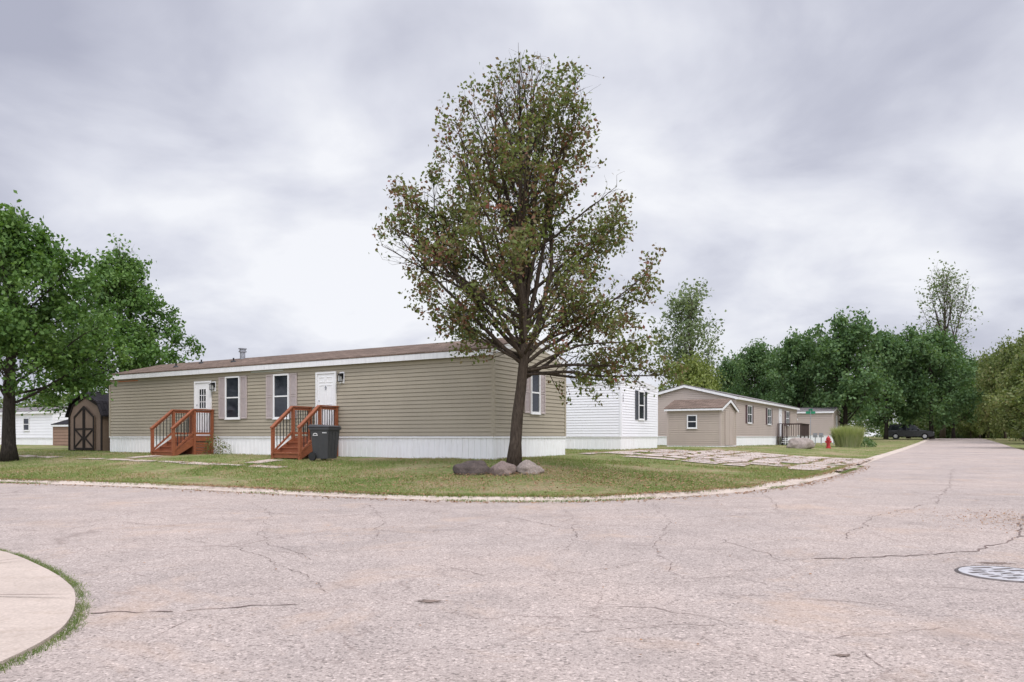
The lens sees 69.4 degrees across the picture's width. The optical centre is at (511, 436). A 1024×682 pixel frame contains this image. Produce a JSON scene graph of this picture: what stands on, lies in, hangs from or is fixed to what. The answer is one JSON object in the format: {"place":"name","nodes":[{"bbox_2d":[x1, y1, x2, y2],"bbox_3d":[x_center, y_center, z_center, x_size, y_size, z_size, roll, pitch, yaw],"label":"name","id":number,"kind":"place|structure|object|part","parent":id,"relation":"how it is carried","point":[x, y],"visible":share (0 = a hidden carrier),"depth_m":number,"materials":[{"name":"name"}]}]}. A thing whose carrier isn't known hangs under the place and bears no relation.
{"place":"outdoors","nodes":[
{"label":"outdoors","id":0,"kind":"place"},
{"bbox_2d":[0,551,74,664],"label":"pavement","id":1,"kind":"structure","parent":0,"point":[42,614],"depth_m":4.69,"materials":[{"name":"concrete"}]},
{"bbox_2d":[0,549,96,673],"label":"pavement edge grass","id":2,"kind":"structure","parent":1,"relation":"on","point":[78,615],"depth_m":4.51,"materials":[{"name":"green plant"}]},
{"bbox_2d":[19,455,287,467],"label":"path","id":3,"kind":"structure","parent":0,"point":[260,461],"depth_m":22.47,"materials":[{"name":"concrete"}]},
{"bbox_2d":[0,436,924,495],"bbox_3d":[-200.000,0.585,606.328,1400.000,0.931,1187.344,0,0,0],"label":"lawn ground","id":4,"kind":"structure","parent":0,"point":[150,467],"depth_m":19.91,"materials":[{"name":"green plant"}]},
{"bbox_2d":[0,406,67,444],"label":"mobile home","id":5,"kind":"object","parent":4,"relation":"on","point":[36,428],"visible":0.29,"depth_m":51.70,"materials":[{"name":"white plastic"}]},
{"bbox_2d":[23,418,29,430],"bbox_3d":[-34.254,-0.835,52.179,0.840,0.930,0.055,0,0,31],"label":"window","id":6,"kind":"structure","parent":5,"relation":"in","point":[26,421],"depth_m":52.18,"materials":[{"name":"white paint"}]},
{"bbox_2d":[51,419,67,445],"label":"garden shed","id":7,"kind":"structure","parent":4,"relation":"on","point":[60,433],"depth_m":47.19,"materials":[{"name":"brown wood"}]},
{"bbox_2d":[0,190,134,461],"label":"maple tree","id":8,"kind":"object","parent":4,"relation":"on","point":[25,261],"visible":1,"depth_m":24.73,"materials":[{"name":"green plant"}]},
{"bbox_2d":[65,392,109,450],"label":"barn shed","id":9,"kind":"structure","parent":4,"relation":"on","point":[88,424],"depth_m":31.10,"materials":[{"name":"brown wood"}]},
{"bbox_2d":[74,406,83,449],"bbox_3d":[-18.377,-0.362,31.422,0.762,1.844,0.049,0,0,30],"label":"door","id":10,"kind":"structure","parent":9,"relation":"in","point":[79,417],"depth_m":31.41,"materials":[{"name":"brown wood"}]},
{"bbox_2d":[83,406,94,449],"bbox_3d":[-17.739,-0.362,31.047,0.762,1.844,0.049,0,0,30],"label":"door","id":11,"kind":"structure","parent":9,"relation":"in","point":[89,419],"depth_m":31.03,"materials":[{"name":"brown wood"}]},
{"bbox_2d":[15,233,205,418],"bbox_3d":[-19.663,-4.730,37.427,8.931,10.692,7.953,0,0,33],"label":"maple tree","id":12,"kind":"object","parent":4,"relation":"on","point":[118,273],"visible":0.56,"depth_m":36.54,"materials":[{"name":"green plant"}]},
{"bbox_2d":[150,409,213,455],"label":"wooden stairs","id":13,"kind":"structure","parent":4,"relation":"on","point":[174,445],"depth_m":26.14,"materials":[{"name":"red wood"}]},
{"bbox_2d":[202,434,221,454],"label":"weeds","id":14,"kind":"object","parent":4,"relation":"on","point":[209,442],"visible":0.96,"depth_m":26.18,"materials":[{"name":"green plant"}]},
{"bbox_2d":[218,441,231,452],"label":"weeds","id":15,"kind":"object","parent":4,"relation":"on","point":[228,448],"visible":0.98,"depth_m":25.96,"materials":[{"name":"green plant"}]},
{"bbox_2d":[270,405,338,459],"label":"wooden stairs","id":16,"kind":"structure","parent":4,"relation":"on","point":[300,447],"depth_m":22.98,"materials":[{"name":"red wood"}]},
{"bbox_2d":[308,424,340,460],"bbox_3d":[-5.528,0.180,21.761,0.800,1.057,0.647,0,0,22],"label":"trash bin","id":17,"kind":"object","parent":4,"relation":"on","point":[324,439],"visible":0.98,"depth_m":21.54,"materials":[{"name":"grey plastic"}]},
{"bbox_2d":[109,336,567,459],"bbox_3d":[-7.252,-1.232,27.260,18.410,4.424,4.850,0,0,31],"label":"mobile home","id":18,"kind":"object","parent":4,"relation":"on","point":[432,400],"visible":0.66,"depth_m":23.44,"materials":[{"name":"beige plastic"}]},
{"bbox_2d":[196,383,209,435],"bbox_3d":[-11.269,-0.981,26.982,0.804,1.922,0.043,0,0,31],"label":"door","id":19,"kind":"structure","parent":18,"relation":"in","point":[202,389],"depth_m":26.96,"materials":[{"name":"white paint"}]},
{"bbox_2d":[224,376,240,419],"bbox_3d":[-9.884,-1.355,26.158,0.800,1.530,0.055,0,0,31],"label":"window","id":20,"kind":"structure","parent":18,"relation":"in","point":[232,383],"depth_m":26.18,"materials":[{"name":"glass"}]},
{"bbox_2d":[272,373,288,419],"bbox_3d":[-7.777,-1.335,24.918,0.790,1.530,0.055,0,0,31],"label":"window","id":21,"kind":"structure","parent":18,"relation":"in","point":[280,381],"depth_m":24.95,"materials":[{"name":"grey glass"}]},
{"bbox_2d":[317,374,333,424],"bbox_3d":[-6.002,-1.016,23.876,0.754,1.992,0.049,0,0,30],"label":"door","id":22,"kind":"structure","parent":18,"relation":"in","point":[325,382],"depth_m":23.86,"materials":[{"name":"white paint"}]},
{"bbox_2d":[530,375,540,414],"bbox_3d":[0.725,-1.325,22.716,0.055,1.310,0.620,0,0,30],"label":"window","id":23,"kind":"structure","parent":18,"relation":"in","point":[535,379],"depth_m":22.74,"materials":[{"name":"grey glass"}]},
{"bbox_2d":[0,463,856,498],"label":"kerb grass","id":24,"kind":"structure","parent":4,"relation":"on","point":[528,495],"depth_m":13.82,"materials":[{"name":"green plant"}]},
{"bbox_2d":[0,448,875,503],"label":"fallen leaves","id":25,"kind":"object","parent":4,"relation":"on","point":[614,473],"visible":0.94,"depth_m":16.21,"materials":[{"name":"brown plant"}]},
{"bbox_2d":[444,314,479,341],"bbox_3d":[-3.309,-4.044,52.077,4.133,9.823,3.643,0,0,23],"label":"poplar tree","id":26,"kind":"object","parent":4,"relation":"on","point":[466,334],"visible":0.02,"depth_m":51.94,"materials":[{"name":"green plant"}]},
{"bbox_2d":[453,460,489,474],"bbox_3d":[-0.914,0.736,16.999,0.908,0.376,0.653,0,0,0],"label":"boulder","id":27,"kind":"object","parent":4,"relation":"on","point":[474,467],"visible":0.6,"depth_m":16.78,"materials":[{"name":"grey stone"}]},
{"bbox_2d":[489,461,516,475],"bbox_3d":[-0.190,0.740,16.707,0.540,0.374,0.537,0,0,-34],"label":"boulder","id":28,"kind":"object","parent":4,"relation":"on","point":[501,468],"visible":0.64,"depth_m":16.54,"materials":[{"name":"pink stone"}]},
{"bbox_2d":[0,387,1013,437],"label":"woodland","id":29,"kind":"object","parent":4,"relation":"on","point":[920,424],"visible":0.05,"depth_m":123.56,"materials":[{"name":"green plant"}]},
{"bbox_2d":[516,460,544,474],"bbox_3d":[0.373,0.720,16.957,0.606,0.374,0.617,0,0,42],"label":"boulder","id":30,"kind":"object","parent":4,"relation":"on","point":[525,467],"visible":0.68,"depth_m":16.73,"materials":[{"name":"stone"}]},
{"bbox_2d":[368,45,696,466],"bbox_3d":[0.368,-4.238,17.994,7.160,10.066,6.028,0,0,-26],"label":"pear tree","id":31,"kind":"object","parent":4,"relation":"on","point":[516,268],"visible":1,"depth_m":17.24,"materials":[{"name":"green plant"}]},
{"bbox_2d":[565,381,657,449],"bbox_3d":[-1.850,-0.800,38.539,18.110,3.500,4.700,0,0,31],"label":"mobile home","id":32,"kind":"object","parent":4,"relation":"on","point":[627,418],"visible":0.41,"depth_m":32.89,"materials":[{"name":"white plastic"}]},
{"bbox_2d":[638,391,644,420],"bbox_3d":[5.953,-1.405,33.994,0.055,1.350,0.790,0,0,30],"label":"window","id":33,"kind":"structure","parent":32,"relation":"in","point":[641,398],"depth_m":34.02,"materials":[{"name":"white paint"}]},
{"bbox_2d":[647,277,732,392],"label":"poplar tree","id":34,"kind":"object","parent":4,"relation":"on","point":[687,306],"visible":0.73,"depth_m":73.31,"materials":[{"name":"green plant"}]},
{"bbox_2d":[658,348,727,391],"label":"tree","id":35,"kind":"object","parent":4,"relation":"on","point":[702,375],"visible":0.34,"depth_m":68.87,"materials":[{"name":"green plant"}]},
{"bbox_2d":[664,399,738,446],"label":"garden shed","id":36,"kind":"structure","parent":4,"relation":"on","point":[702,422],"depth_m":39.84,"materials":[{"name":"beige wood"}]},
{"bbox_2d":[686,415,697,428],"bbox_3d":[9.660,-0.775,39.735,0.590,0.750,0.055,0,0,30],"label":"window","id":37,"kind":"structure","parent":36,"relation":"in","point":[691,419],"depth_m":39.73,"materials":[{"name":"white paint"}]},
{"bbox_2d":[725,411,733,444],"bbox_3d":[11.847,-0.455,40.358,0.039,1.850,1.700,0,0,31],"label":"door","id":38,"kind":"structure","parent":36,"relation":"in","point":[729,415],"depth_m":40.35,"materials":[{"name":"beige wood"}]},
{"bbox_2d":[657,384,799,445],"bbox_3d":[16.215,-1.185,55.646,6.800,4.170,21.400,0,0,30],"label":"mobile home","id":39,"kind":"object","parent":4,"relation":"on","point":[757,420],"visible":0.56,"depth_m":47.85,"materials":[{"name":"beige plastic"}]},
{"bbox_2d":[747,405,752,423],"bbox_3d":[15.433,-1.410,48.010,0.055,1.180,1.290,0,0,30],"label":"window","id":40,"kind":"structure","parent":39,"relation":"in","point":[749,407],"depth_m":47.98,"materials":[{"name":"white paint"}]},
{"bbox_2d":[767,408,770,424],"bbox_3d":[18.522,-1.410,53.272,0.055,1.180,1.290,0,0,31],"label":"window","id":41,"kind":"structure","parent":39,"relation":"in","point":[769,410],"depth_m":53.28,"materials":[{"name":"white paint"}]},
{"bbox_2d":[779,410,780,435],"bbox_3d":[20.567,-1.031,56.738,0.049,2.022,0.884,0,0,30],"label":"door","id":42,"kind":"structure","parent":39,"relation":"in","point":[779,410],"depth_m":56.77,"materials":[{"name":"white paint"}]},
{"bbox_2d":[786,411,788,425],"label":"window","id":43,"kind":"structure","parent":39,"relation":"in","point":[787,412],"depth_m":59.29,"materials":[{"name":"white paint"}]},
{"bbox_2d":[714,354,746,395],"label":"maple tree","id":44,"kind":"object","parent":4,"relation":"on","point":[730,377],"visible":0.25,"depth_m":89.24,"materials":[{"name":"green plant"}]},
{"bbox_2d":[721,337,788,399],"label":"maple tree","id":45,"kind":"object","parent":4,"relation":"on","point":[750,372],"visible":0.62,"depth_m":83.17,"materials":[{"name":"green plant"}]},
{"bbox_2d":[756,342,805,405],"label":"maple tree","id":46,"kind":"object","parent":4,"relation":"on","point":[781,377],"visible":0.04,"depth_m":90.74,"materials":[{"name":"green plant"}]},
{"bbox_2d":[777,423,808,444],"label":"wooden deck","id":47,"kind":"structure","parent":4,"relation":"on","point":[804,429],"depth_m":55.42,"materials":[{"name":"brown wood"}]},
{"bbox_2d":[758,326,837,407],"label":"maple tree","id":48,"kind":"object","parent":4,"relation":"on","point":[797,353],"visible":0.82,"depth_m":76.89,"materials":[{"name":"green plant"}]},
{"bbox_2d":[786,438,814,448],"bbox_3d":[16.852,0.444,43.256,1.656,0.738,1.140,0,0,0],"label":"boulder","id":49,"kind":"object","parent":4,"relation":"on","point":[803,443],"visible":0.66,"depth_m":42.92,"materials":[{"name":"stone"}]},
{"bbox_2d":[806,409,814,438],"bbox_3d":[24.000,-0.761,59.500,0.554,2.900,0.554,0,0,45],"label":"street sign","id":50,"kind":"object","parent":4,"relation":"on","point":[810,411],"visible":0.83,"depth_m":59.48,"materials":[{"name":"metal"}]},
{"bbox_2d":[797,407,840,442],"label":"mobile home","id":51,"kind":"object","parent":4,"relation":"on","point":[823,420],"visible":0.07,"depth_m":71.79,"materials":[{"name":"beige"}]},
{"bbox_2d":[801,344,855,426],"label":"maple tree","id":52,"kind":"object","parent":4,"relation":"on","point":[841,419],"visible":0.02,"depth_m":93.39,"materials":[{"name":"green plant"}]},
{"bbox_2d":[825,435,831,447],"bbox_3d":[19.985,0.349,46.774,0.380,0.815,0.400,0,0,31],"label":"fire hydrant","id":53,"kind":"object","parent":4,"relation":"on","point":[828,441],"visible":0.98,"depth_m":46.69,"materials":[{"name":"red metal"}]},
{"bbox_2d":[787,306,896,426],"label":"maple tree","id":54,"kind":"object","parent":4,"relation":"on","point":[844,347],"visible":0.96,"depth_m":72.54,"materials":[{"name":"green plant"}]},
{"bbox_2d":[860,437,876,446],"bbox_3d":[25.413,0.399,53.492,1.813,0.837,1.805,0,0,0],"label":"bush","id":55,"kind":"object","parent":4,"relation":"on","point":[869,443],"visible":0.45,"depth_m":53.02,"materials":[{"name":"green plant"}]},
{"bbox_2d":[850,325,928,438],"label":"maple tree","id":56,"kind":"object","parent":4,"relation":"on","point":[891,345],"visible":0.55,"depth_m":84.54,"materials":[{"name":"green plant"}]},
{"bbox_2d":[876,321,942,437],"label":"maple tree","id":57,"kind":"object","parent":4,"relation":"on","point":[911,331],"visible":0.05,"depth_m":91.25,"materials":[{"name":"green plant"}]},
{"bbox_2d":[888,424,934,438],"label":"parked car","id":58,"kind":"object","parent":4,"relation":"on","point":[895,431],"visible":0.93,"depth_m":84.86,"materials":[{"name":"black paint"}]},
{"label":"window glass","id":59,"kind":"part","parent":58,"relation":"part of","materials":[{"name":"black glass"}]},
{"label":"window glass","id":60,"kind":"part","parent":58,"relation":"part of","materials":[{"name":"black glass"}]},
{"bbox_2d":[0,438,1023,681],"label":"road","id":61,"kind":"structure","parent":0,"point":[520,621],"depth_m":5.56,"materials":[{"name":"grey asphalt"}]},
{"bbox_2d":[0,465,862,502],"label":"gutter grass","id":62,"kind":"structure","parent":61,"relation":"on","point":[639,498],"depth_m":12.71,"materials":[{"name":"green plant"}]},
{"bbox_2d":[0,470,1023,667],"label":"road crack","id":63,"kind":"object","parent":61,"relation":"on","point":[602,568],"visible":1,"depth_m":6.52,"materials":[{"name":"black asphalt"}]},
{"bbox_2d":[74,504,1023,666],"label":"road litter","id":64,"kind":"object","parent":61,"relation":"on","point":[843,559],"visible":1,"depth_m":9.61,"materials":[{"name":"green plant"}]},
{"bbox_2d":[418,562,1012,656],"bbox_3d":[3.684,1.094,6.777,9.131,0.001,2.416,0,0,-38],"label":"road pothole","id":65,"kind":"object","parent":61,"relation":"on","point":[426,601],"visible":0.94,"depth_m":4.93,"materials":[{"name":"grey asphalt"}]},
{"bbox_2d":[884,325,984,438],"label":"maple tree","id":66,"kind":"object","parent":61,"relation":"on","point":[935,352],"visible":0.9,"depth_m":82.65,"materials":[{"name":"green plant"}]},
{"bbox_2d":[928,344,982,437],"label":"maple tree","id":67,"kind":"object","parent":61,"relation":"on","point":[965,413],"visible":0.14,"depth_m":98.89,"materials":[{"name":"green plant"}]},
{"bbox_2d":[954,566,1023,582],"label":"manhole cover","id":68,"kind":"object","parent":61,"relation":"on","point":[1011,574],"visible":1,"depth_m":5.91,"materials":[{"name":"metal"}]},
{"bbox_2d":[0,0,1023,435],"label":"sky","id":69,"kind":"structure","parent":0,"point":[802,160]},
{"bbox_2d":[581,449,870,470],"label":"driveway","id":70,"kind":"structure","parent":0,"point":[737,459],"depth_m":27.11,"materials":[{"name":"concrete"}]},
{"bbox_2d":[827,423,866,446],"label":"ornamental grass","id":71,"kind":"object","parent":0,"point":[847,436],"depth_m":51.34,"materials":[{"name":"green plant"}]},
{"bbox_2d":[829,438,1023,474],"bbox_3d":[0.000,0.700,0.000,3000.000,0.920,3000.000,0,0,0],"label":"ground","id":72,"kind":"structure","parent":0,"point":[1017,443],"depth_m":72.28,"materials":[{"name":"green plant"}]},
{"bbox_2d":[0,439,930,501],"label":"kerb","id":73,"kind":"structure","parent":72,"relation":"on","point":[527,499],"depth_m":14.24,"materials":[{"name":"concrete"}]},
{"bbox_2d":[902,251,988,437],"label":"poplar tree","id":74,"kind":"object","parent":72,"relation":"on","point":[944,287],"visible":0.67,"depth_m":111.35,"materials":[{"name":"green plant"}]},
{"bbox_2d":[949,356,985,437],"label":"shrub","id":75,"kind":"object","parent":72,"relation":"on","point":[978,435],"visible":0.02,"depth_m":117.70,"materials":[{"name":"green plant"}]},
{"bbox_2d":[955,419,985,437],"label":"shrub","id":76,"kind":"object","parent":72,"relation":"on","point":[961,431],"visible":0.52,"depth_m":115.81,"materials":[{"name":"green plant"}]},
{"bbox_2d":[963,347,1011,438],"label":"shrub","id":77,"kind":"object","parent":72,"relation":"on","point":[980,365],"visible":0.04,"depth_m":103.49,"materials":[{"name":"green plant"}]},
{"bbox_2d":[971,340,1009,439],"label":"shrub","id":78,"kind":"object","parent":72,"relation":"on","point":[984,416],"visible":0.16,"depth_m":91.89,"materials":[{"name":"green plant"}]},
{"bbox_2d":[976,328,1023,440],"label":"tree","id":79,"kind":"object","parent":72,"relation":"on","point":[1009,350],"visible":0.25,"depth_m":78.24,"materials":[{"name":"green plant"}]},
{"bbox_2d":[982,374,1023,440],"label":"shrub","id":80,"kind":"object","parent":72,"relation":"on","point":[1008,402],"visible":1,"depth_m":50.60,"materials":[{"name":"green plant"}]},
{"bbox_2d":[983,356,1023,440],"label":"shrub","id":81,"kind":"object","parent":72,"relation":"on","point":[1003,421],"visible":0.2,"depth_m":70.21,"materials":[{"name":"green plant"}]},
{"bbox_2d":[989,407,1018,438],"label":"shrub","id":82,"kind":"object","parent":72,"relation":"on","point":[998,428],"visible":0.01,"depth_m":84.09,"materials":[{"name":"green plant"}]},
{"bbox_2d":[993,341,1023,433],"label":"shrub","id":83,"kind":"object","parent":72,"relation":"on","point":[1012,381],"visible":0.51,"depth_m":64.96,"materials":[{"name":"green plant"}]}
]}

